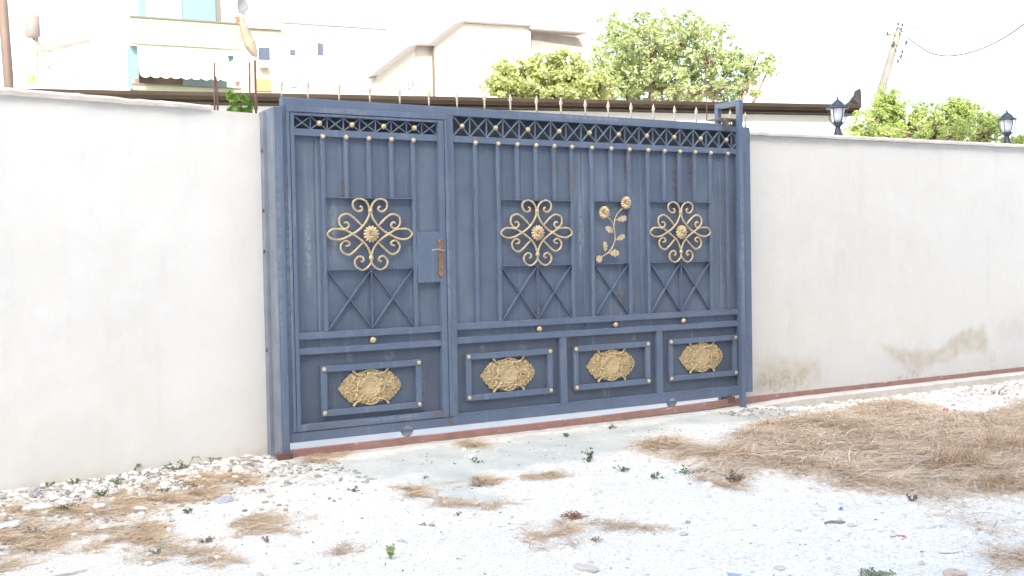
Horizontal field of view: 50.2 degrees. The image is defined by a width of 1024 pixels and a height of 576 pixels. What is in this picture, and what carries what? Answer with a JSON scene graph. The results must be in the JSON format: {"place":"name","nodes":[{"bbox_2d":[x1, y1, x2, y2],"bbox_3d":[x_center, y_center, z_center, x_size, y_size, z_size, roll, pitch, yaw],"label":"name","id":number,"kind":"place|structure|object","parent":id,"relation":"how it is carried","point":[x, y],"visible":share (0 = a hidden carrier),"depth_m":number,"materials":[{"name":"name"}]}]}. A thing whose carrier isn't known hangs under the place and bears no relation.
{"place":"outdoors","nodes":[
{"label":"outdoors","id":0,"kind":"place"},
{"bbox_2d":[297,21,585,97],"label":"gabled building","id":1,"kind":"structure","parent":0,"point":[461,57],"depth_m":36.67,"materials":[{"name":"grey paint"}]},
{"bbox_2d":[408,79,414,88],"bbox_3d":[-3.260,-6.588,35.305,0.228,0.321,0.059,-2,2,-39],"label":"small window","id":2,"kind":"structure","parent":1,"relation":"in","point":[410,82],"depth_m":35.26,"materials":[{"name":"white glass"}]},
{"bbox_2d":[290,396,726,443],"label":"yard path","id":3,"kind":"structure","parent":0,"point":[494,421],"depth_m":8.50,"materials":[{"name":"grey concrete"}]},
{"bbox_2d":[0,382,1023,575],"bbox_3d":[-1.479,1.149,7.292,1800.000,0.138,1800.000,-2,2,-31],"label":"ground","id":4,"kind":"structure","parent":0,"point":[847,555],"depth_m":5.59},
{"bbox_2d":[0,0,13,87],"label":"brown pole","id":5,"kind":"object","parent":4,"relation":"on","point":[6,55],"visible":0.3,"depth_m":8.34,"materials":[{"name":"paint"}]},
{"bbox_2d":[0,520,22,528],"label":"stone","id":6,"kind":"object","parent":4,"relation":"on","point":[12,524],"visible":0.82,"depth_m":5.53,"materials":[{"name":"white stone"}]},
{"bbox_2d":[22,524,46,533],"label":"dry grass","id":7,"kind":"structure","parent":4,"relation":"on","point":[28,527],"depth_m":5.40,"materials":[{"name":"brown plant"}]},
{"bbox_2d":[28,490,40,497],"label":"stone","id":8,"kind":"object","parent":4,"relation":"on","point":[33,494],"visible":0.88,"depth_m":6.11,"materials":[{"name":"white stone"}]},
{"bbox_2d":[21,504,53,510],"bbox_3d":[-2.548,1.181,5.883,0.167,0.040,0.095,-1,2,-11],"label":"stone","id":9,"kind":"object","parent":4,"relation":"on","point":[35,506],"visible":0.88,"depth_m":5.86,"materials":[{"name":"white stone"}]},
{"bbox_2d":[0,82,128,89],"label":"white building","id":10,"kind":"structure","parent":4,"relation":"on","point":[36,85],"depth_m":24.84,"materials":[{"name":"white paint"}]},
{"bbox_2d":[24,73,36,82],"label":"roof plant","id":11,"kind":"object","parent":10,"relation":"on","point":[31,77],"visible":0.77,"depth_m":25.03,"materials":[{"name":"yellow plant"}]},
{"bbox_2d":[25,14,103,85],"bbox_3d":[-10.584,-5.544,25.877,1.696,1.694,0.320,-2,2,-31],"label":"solar water heater","id":12,"kind":"object","parent":10,"relation":"on","point":[32,26],"visible":0.9,"depth_m":25.57,"materials":[{"name":"white metal"}]},
{"bbox_2d":[53,502,78,509],"bbox_3d":[-2.382,1.175,5.854,0.130,0.056,0.129,-2,2,-31],"label":"weed","id":13,"kind":"object","parent":4,"relation":"on","point":[61,506],"visible":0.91,"depth_m":5.85,"materials":[{"name":"green plant"}]},
{"bbox_2d":[52,565,87,575],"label":"stone","id":14,"kind":"object","parent":4,"relation":"on","point":[70,570],"visible":0.98,"depth_m":4.70,"materials":[{"name":"white stone"}]},
{"bbox_2d":[65,478,80,482],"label":"weed","id":15,"kind":"object","parent":4,"relation":"on","point":[76,481],"visible":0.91,"depth_m":6.45,"materials":[{"name":"green plant"}]},
{"bbox_2d":[92,503,106,508],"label":"stone","id":16,"kind":"object","parent":4,"relation":"on","point":[96,505],"visible":0.67,"depth_m":5.90,"materials":[{"name":"white stone"}]},
{"bbox_2d":[92,488,109,496],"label":"weed","id":17,"kind":"object","parent":4,"relation":"on","point":[99,493],"visible":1,"depth_m":6.14,"materials":[{"name":"green plant"}]},
{"bbox_2d":[109,474,125,484],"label":"weed","id":18,"kind":"object","parent":4,"relation":"on","point":[117,482],"visible":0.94,"depth_m":6.42,"materials":[{"name":"green plant"}]},
{"bbox_2d":[0,87,267,490],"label":"boundary wall","id":19,"kind":"structure","parent":4,"relation":"on","point":[132,329],"depth_m":6.73,"materials":[{"name":"paint"}]},
{"bbox_2d":[213,62,218,109],"bbox_3d":[-1.956,-1.262,7.219,0.036,0.452,0.014,-2,2,-31],"label":"rusty rod","id":20,"kind":"object","parent":19,"relation":"attached to","point":[215,87],"visible":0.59,"depth_m":7.21,"materials":[{"name":"metal"}]},
{"bbox_2d":[226,88,253,112],"bbox_3d":[-1.835,-1.138,7.388,0.202,0.413,0.105,-2,2,-31],"label":"bush","id":21,"kind":"object","parent":19,"relation":"on","point":[234,98],"visible":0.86,"depth_m":7.36,"materials":[{"name":"green plant"}]},
{"bbox_2d":[249,62,250,107],"bbox_3d":[-1.778,-1.287,7.418,0.020,0.485,0.012,-2,2,-31],"label":"rusty rod","id":22,"kind":"object","parent":19,"relation":"attached to","point":[249,83],"visible":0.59,"depth_m":7.41,"materials":[{"name":"metal"}]},
{"bbox_2d":[254,60,257,112],"bbox_3d":[-1.743,-1.297,7.431,0.024,0.502,0.031,-1,2,-8],"label":"rusty rod","id":23,"kind":"object","parent":19,"relation":"attached to","point":[255,97],"visible":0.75,"depth_m":7.43,"materials":[{"name":"metal"}]},
{"bbox_2d":[258,107,289,457],"bbox_3d":[-1.594,-0.029,7.303,0.108,2.330,0.215,-2,2,-31],"label":"gate post","id":24,"kind":"object","parent":19,"relation":"attached to","point":[274,275],"visible":0.93,"depth_m":7.25,"materials":[{"name":"metal"}]},
{"bbox_2d":[130,471,148,476],"bbox_3d":[-2.247,1.131,6.616,0.115,0.053,0.125,-1,2,0],"label":"stone","id":25,"kind":"object","parent":4,"relation":"on","point":[140,473],"visible":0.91,"depth_m":6.61,"materials":[{"name":"white stone"}]},
{"bbox_2d":[131,506,148,511],"bbox_3d":[-1.993,1.186,5.862,0.108,0.036,0.066,-1,2,7],"label":"stone","id":26,"kind":"object","parent":4,"relation":"on","point":[138,507],"visible":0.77,"depth_m":5.84,"materials":[{"name":"white stone"}]},
{"bbox_2d":[146,547,161,554],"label":"weed","id":27,"kind":"object","parent":4,"relation":"on","point":[154,552],"visible":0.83,"depth_m":5.03,"materials":[{"name":"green plant"}]},
{"bbox_2d":[164,461,187,469],"bbox_3d":[-2.105,1.119,6.851,0.159,0.058,0.133,-2,2,-31],"label":"weed","id":28,"kind":"object","parent":4,"relation":"on","point":[172,468],"visible":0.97,"depth_m":6.84,"materials":[{"name":"green plant"}]},
{"bbox_2d":[111,0,243,92],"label":"apartment building","id":29,"kind":"structure","parent":4,"relation":"on","point":[170,45],"depth_m":28.87,"materials":[{"name":"grey paint"}]},
{"bbox_2d":[139,74,181,84],"bbox_3d":[-9.482,-5.621,29.576,1.119,0.285,0.090,-2,2,-24],"label":"dark doorway","id":30,"kind":"structure","parent":29,"relation":"in","point":[147,80],"depth_m":29.52,"materials":[{"name":"brown"}]},
{"bbox_2d":[237,0,248,15],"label":"satellite dish","id":31,"kind":"object","parent":29,"relation":"attached to","point":[242,7],"visible":1,"depth_m":29.07,"materials":[{"name":"grey metal"}]},
{"bbox_2d":[239,15,257,56],"bbox_3d":[-6.977,-6.662,28.966,0.477,1.078,0.301,-2,2,-31],"label":"satellite dish","id":32,"kind":"object","parent":29,"relation":"hanging from","point":[248,41],"visible":1,"depth_m":28.86,"materials":[{"name":"beige metal"}]},
{"bbox_2d":[195,535,215,543],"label":"weed","id":33,"kind":"object","parent":4,"relation":"on","point":[208,539],"visible":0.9,"depth_m":5.21,"materials":[{"name":"brown plant"}]},
{"bbox_2d":[214,496,233,503],"bbox_3d":[-1.595,1.177,6.053,0.102,0.030,0.196,-1,2,-8],"label":"stone","id":34,"kind":"object","parent":4,"relation":"on","point":[224,499],"visible":0.98,"depth_m":6.03,"materials":[{"name":"grey stone"}]},
{"bbox_2d":[243,27,282,92],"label":"apartment building","id":35,"kind":"structure","parent":4,"relation":"on","point":[269,66],"depth_m":40.74,"materials":[{"name":"grey paint"}]},
{"bbox_2d":[257,46,270,61],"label":"window","id":36,"kind":"structure","parent":35,"relation":"in","point":[264,52],"depth_m":40.69,"materials":[{"name":"blue glass"}]},
{"bbox_2d":[276,22,386,93],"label":"apartment building","id":37,"kind":"structure","parent":4,"relation":"on","point":[310,52],"depth_m":48.70,"materials":[{"name":"grey paint"}]},
{"bbox_2d":[289,39,310,55],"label":"window","id":38,"kind":"structure","parent":37,"relation":"in","point":[298,47],"depth_m":48.38,"materials":[{"name":"white glass"}]},
{"bbox_2d":[291,74,309,87],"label":"window","id":39,"kind":"structure","parent":37,"relation":"in","point":[297,80],"depth_m":48.39,"materials":[{"name":"white glass"}]},
{"bbox_2d":[317,43,322,54],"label":"narrow window","id":40,"kind":"structure","parent":37,"relation":"in","point":[319,45],"depth_m":48.72,"materials":[{"name":"blue glass"}]},
{"bbox_2d":[385,543,394,558],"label":"weed","id":41,"kind":"object","parent":4,"relation":"on","point":[390,551],"visible":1,"depth_m":4.86,"materials":[{"name":"green plant"}]},
{"bbox_2d":[18,88,859,134],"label":"roof","id":42,"kind":"structure","parent":4,"relation":"on","point":[803,118],"depth_m":13.39,"materials":[{"name":"paint"}]},
{"bbox_2d":[846,88,861,107],"bbox_3d":[4.441,-2.473,14.314,0.225,0.270,0.165,-1,2,-14],"label":"roof felt scrap","id":43,"kind":"object","parent":42,"relation":"on","point":[856,99],"visible":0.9,"depth_m":14.27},
{"bbox_2d":[471,481,483,486],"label":"weed","id":44,"kind":"object","parent":4,"relation":"on","point":[479,485],"visible":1,"depth_m":6.34,"materials":[{"name":"brown plant"}]},
{"bbox_2d":[470,457,484,462],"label":"weed","id":45,"kind":"object","parent":4,"relation":"on","point":[478,461],"visible":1,"depth_m":7.06,"materials":[{"name":"green plant"}]},
{"bbox_2d":[0,381,1022,550],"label":"rubble","id":46,"kind":"object","parent":4,"relation":"on","point":[149,477],"visible":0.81,"depth_m":6.50,"materials":[{"name":"stone"}]},
{"bbox_2d":[0,414,1023,575],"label":"dry grass","id":47,"kind":"structure","parent":4,"relation":"on","point":[175,498],"depth_m":5.49,"materials":[{"name":"beige plant"}]},
{"bbox_2d":[0,379,1023,575],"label":"gravel stones","id":48,"kind":"object","parent":4,"relation":"on","point":[224,463],"visible":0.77,"depth_m":5.93,"materials":[{"name":"gravel"}]},
{"bbox_2d":[35,404,1020,575],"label":"dry debris","id":49,"kind":"object","parent":4,"relation":"on","point":[501,512],"visible":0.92,"depth_m":5.62,"materials":[{"name":"brown plant"}]},
{"bbox_2d":[478,48,621,99],"bbox_3d":[0.740,-1.809,19.959,2.352,5.083,1.688,-2,2,-31],"label":"fig tree","id":50,"kind":"object","parent":4,"relation":"on","point":[556,79],"visible":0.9,"depth_m":19.70,"materials":[{"name":"green plant"}]},
{"bbox_2d":[560,510,588,520],"bbox_3d":[0.315,1.165,5.591,0.154,0.046,0.172,-2,2,-31],"label":"dead needle clump","id":51,"kind":"object","parent":4,"relation":"on","point":[575,515],"visible":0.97,"depth_m":5.58,"materials":[{"name":"brown plant"}]},
{"bbox_2d":[572,563,598,571],"bbox_3d":[0.317,1.204,4.710,0.074,0.025,0.141,-2,2,-31],"label":"stone","id":52,"kind":"object","parent":4,"relation":"on","point":[587,567],"visible":1,"depth_m":4.69,"materials":[{"name":"beige stone"}]},
{"bbox_2d":[581,447,593,461],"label":"weed","id":53,"kind":"object","parent":4,"relation":"on","point":[588,457],"visible":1,"depth_m":7.01,"materials":[{"name":"green plant"}]},
{"bbox_2d":[612,465,630,471],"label":"weed","id":54,"kind":"object","parent":4,"relation":"on","point":[623,469],"visible":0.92,"depth_m":6.68,"materials":[{"name":"green plant"}]},
{"bbox_2d":[280,371,1023,462],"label":"kerb","id":55,"kind":"structure","parent":4,"relation":"on","point":[844,396],"depth_m":9.55,"materials":[{"name":"concrete"}]},
{"bbox_2d":[275,453,292,460],"bbox_3d":[-1.510,1.117,7.241,0.105,0.040,0.055,-2,2,-31],"label":"channel offcut","id":56,"kind":"object","parent":55,"relation":"on","point":[285,456],"visible":0.95,"depth_m":7.22,"materials":[{"name":"metal"}]},
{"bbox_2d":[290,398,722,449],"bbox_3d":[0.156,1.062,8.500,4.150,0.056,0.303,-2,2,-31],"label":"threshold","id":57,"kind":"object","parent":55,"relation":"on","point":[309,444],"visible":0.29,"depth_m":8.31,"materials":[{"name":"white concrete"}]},
{"bbox_2d":[276,367,1023,457],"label":"gate track","id":58,"kind":"structure","parent":55,"relation":"on","point":[355,446],"depth_m":8.56,"materials":[{"name":"red metal"}]},
{"bbox_2d":[279,77,752,442],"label":"sliding gate","id":59,"kind":"structure","parent":58,"relation":"on","point":[450,266],"depth_m":8.12,"materials":[{"name":"metal"}]},
{"bbox_2d":[286,105,452,432],"bbox_3d":[-0.963,-0.138,7.569,1.198,2.176,0.117,-2,2,-31],"label":"walk through door","id":60,"kind":"structure","parent":59,"relation":"in","point":[368,196],"depth_m":7.58,"materials":[{"name":"paint"}]},
{"bbox_2d":[708,100,746,407],"bbox_3d":[1.846,-0.266,9.300,0.230,2.625,0.327,-2,2,-31],"label":"guide frame","id":61,"kind":"object","parent":55,"relation":"on","point":[737,121],"visible":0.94,"depth_m":9.19,"materials":[{"name":"paint"}]},
{"bbox_2d":[706,88,706,122],"bbox_3d":[1.696,-1.454,9.522,0.015,0.572,0.009,-2,2,-31],"label":"rusty rod","id":62,"kind":"object","parent":61,"relation":"attached to","point":[706,105],"visible":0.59,"depth_m":9.52,"materials":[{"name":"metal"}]},
{"bbox_2d":[650,471,663,478],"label":"weed","id":63,"kind":"object","parent":4,"relation":"on","point":[654,477],"visible":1,"depth_m":6.44,"materials":[{"name":"green plant"}]},
{"bbox_2d":[585,7,782,102],"bbox_3d":[3.243,-2.477,21.689,4.059,6.243,2.451,-1,2,-7],"label":"fig tree","id":64,"kind":"object","parent":4,"relation":"on","point":[641,68],"visible":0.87,"depth_m":21.33,"materials":[{"name":"green plant"}]},
{"bbox_2d":[674,465,707,474],"bbox_3d":[1.055,1.104,6.574,0.198,0.048,0.180,0,2,41],"label":"weed","id":65,"kind":"object","parent":4,"relation":"on","point":[693,472],"visible":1,"depth_m":6.57,"materials":[{"name":"green plant"}]},
{"bbox_2d":[727,572,741,575],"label":"plastic scrap","id":66,"kind":"object","parent":4,"relation":"on","point":[732,574],"visible":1,"depth_m":4.58,"materials":[{"name":"blue plastic"}]},
{"bbox_2d":[724,470,745,482],"bbox_3d":[1.290,1.096,6.311,0.122,0.080,0.144,-2,2,-31],"label":"weed","id":67,"kind":"object","parent":4,"relation":"on","point":[734,479],"visible":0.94,"depth_m":6.31,"materials":[{"name":"brown plant"}]},
{"bbox_2d":[824,520,844,523],"bbox_3d":[1.594,1.156,5.399,0.105,0.018,0.022,-1,2,-2],"label":"wood piece","id":68,"kind":"object","parent":4,"relation":"on","point":[834,521],"visible":1,"depth_m":5.39,"materials":[{"name":"grey wood"}]},
{"bbox_2d":[857,564,896,575],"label":"weed","id":69,"kind":"object","parent":4,"relation":"on","point":[874,573],"visible":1,"depth_m":4.50,"materials":[{"name":"green plant"}]},
{"bbox_2d":[735,131,1023,397],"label":"boundary wall","id":70,"kind":"structure","parent":4,"relation":"on","point":[878,259],"depth_m":10.42,"materials":[{"name":"paint"}]},
{"bbox_2d":[826,94,848,134],"bbox_3d":[3.048,-1.614,10.231,0.212,0.392,0.212,-2,2,-31],"label":"wall lantern","id":71,"kind":"object","parent":70,"relation":"on","point":[837,107],"depth_m":10.19,"materials":[{"name":"metal"}]},
{"bbox_2d":[996,108,1017,143],"bbox_3d":[5.216,-1.705,11.523,0.212,0.392,0.212,-2,2,-31],"label":"wall lantern","id":72,"kind":"object","parent":70,"relation":"on","point":[1006,119],"depth_m":11.48,"materials":[{"name":"metal"}]},
{"bbox_2d":[906,493,918,501],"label":"weed","id":73,"kind":"object","parent":4,"relation":"on","point":[914,498],"visible":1,"depth_m":5.82,"materials":[{"name":"brown plant"}]},
{"bbox_2d":[913,521,935,528],"bbox_3d":[2.005,1.158,5.312,0.110,0.052,0.071,-1,2,0],"label":"stone","id":74,"kind":"object","parent":4,"relation":"on","point":[924,525],"visible":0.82,"depth_m":5.29,"materials":[{"name":"white stone"}]},
{"bbox_2d":[896,410,966,427],"bbox_3d":[3.104,0.982,8.167,0.686,0.102,0.576,-2,2,-31],"label":"dry bush","id":75,"kind":"object","parent":4,"relation":"on","point":[929,421],"visible":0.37,"depth_m":8.20,"materials":[{"name":"brown plant"}]},
{"bbox_2d":[841,84,1023,143],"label":"garden shrub","id":76,"kind":"object","parent":4,"relation":"on","point":[891,114],"visible":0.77,"depth_m":13.02,"materials":[{"name":"green plant"}]},
{"bbox_2d":[938,544,965,553],"bbox_3d":[1.977,1.173,4.908,0.171,0.043,0.080,-2,2,-31],"label":"stone","id":77,"kind":"object","parent":4,"relation":"on","point":[951,548],"visible":0.99,"depth_m":4.88,"materials":[{"name":"white stone"}]},
{"bbox_2d":[942,568,967,575],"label":"stone","id":78,"kind":"object","parent":4,"relation":"on","point":[952,572],"visible":1,"depth_m":4.50,"materials":[{"name":"beige stone"}]},
{"bbox_2d":[922,431,1021,468],"bbox_3d":[2.686,0.968,6.561,0.667,0.191,0.673,0,2,31],"label":"dry bush","id":79,"kind":"object","parent":4,"relation":"on","point":[956,457],"visible":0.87,"depth_m":6.55,"materials":[{"name":"beige plant"}]},
{"bbox_2d":[978,533,995,543],"bbox_3d":[2.195,1.159,5.051,0.080,0.044,0.137,0,2,24],"label":"stone","id":80,"kind":"object","parent":4,"relation":"on","point":[985,536],"visible":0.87,"depth_m":5.02,"materials":[{"name":"white stone"}]},
{"bbox_2d":[955,419,1023,454],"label":"dry bush","id":81,"kind":"object","parent":4,"relation":"on","point":[1003,442],"visible":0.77,"depth_m":7.05,"materials":[{"name":"brown plant"}]},
{"bbox_2d":[964,409,1022,430],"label":"dry bush","id":82,"kind":"object","parent":4,"relation":"on","point":[994,419],"visible":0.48,"depth_m":8.11,"materials":[{"name":"brown plant"}]},
{"bbox_2d":[965,467,1023,492],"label":"dry bush","id":83,"kind":"object","parent":4,"relation":"on","point":[1006,483],"visible":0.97,"depth_m":6.01,"materials":[{"name":"beige plant"}]},
{"bbox_2d":[987,388,1011,395],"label":"weed","id":84,"kind":"object","parent":4,"relation":"on","point":[992,393],"visible":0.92,"depth_m":10.06,"materials":[{"name":"green plant"}]},
{"bbox_2d":[0,0,1023,142],"label":"sky","id":85,"kind":"structure","parent":0,"point":[828,48],"materials":[{"name":"white"}]},
{"bbox_2d":[604,392,1023,565],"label":"dry grass","id":86,"kind":"structure","parent":0,"point":[847,416],"depth_m":7.15,"materials":[{"name":"beige plant"}]},
{"bbox_2d":[868,22,919,127],"bbox_3d":[10.953,-5.520,31.998,1.973,4.380,0.476,-1,2,14],"label":"utility pole","id":87,"kind":"object","parent":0,"point":[897,34],"visible":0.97,"depth_m":31.84,"materials":[{"name":"concrete"}]},
{"bbox_2d":[906,23,1023,56],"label":"overhead cable","id":88,"kind":"object","parent":87,"relation":"attached to","point":[967,52],"visible":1,"depth_m":26.78,"materials":[{"name":"grey plastic"}]}
]}

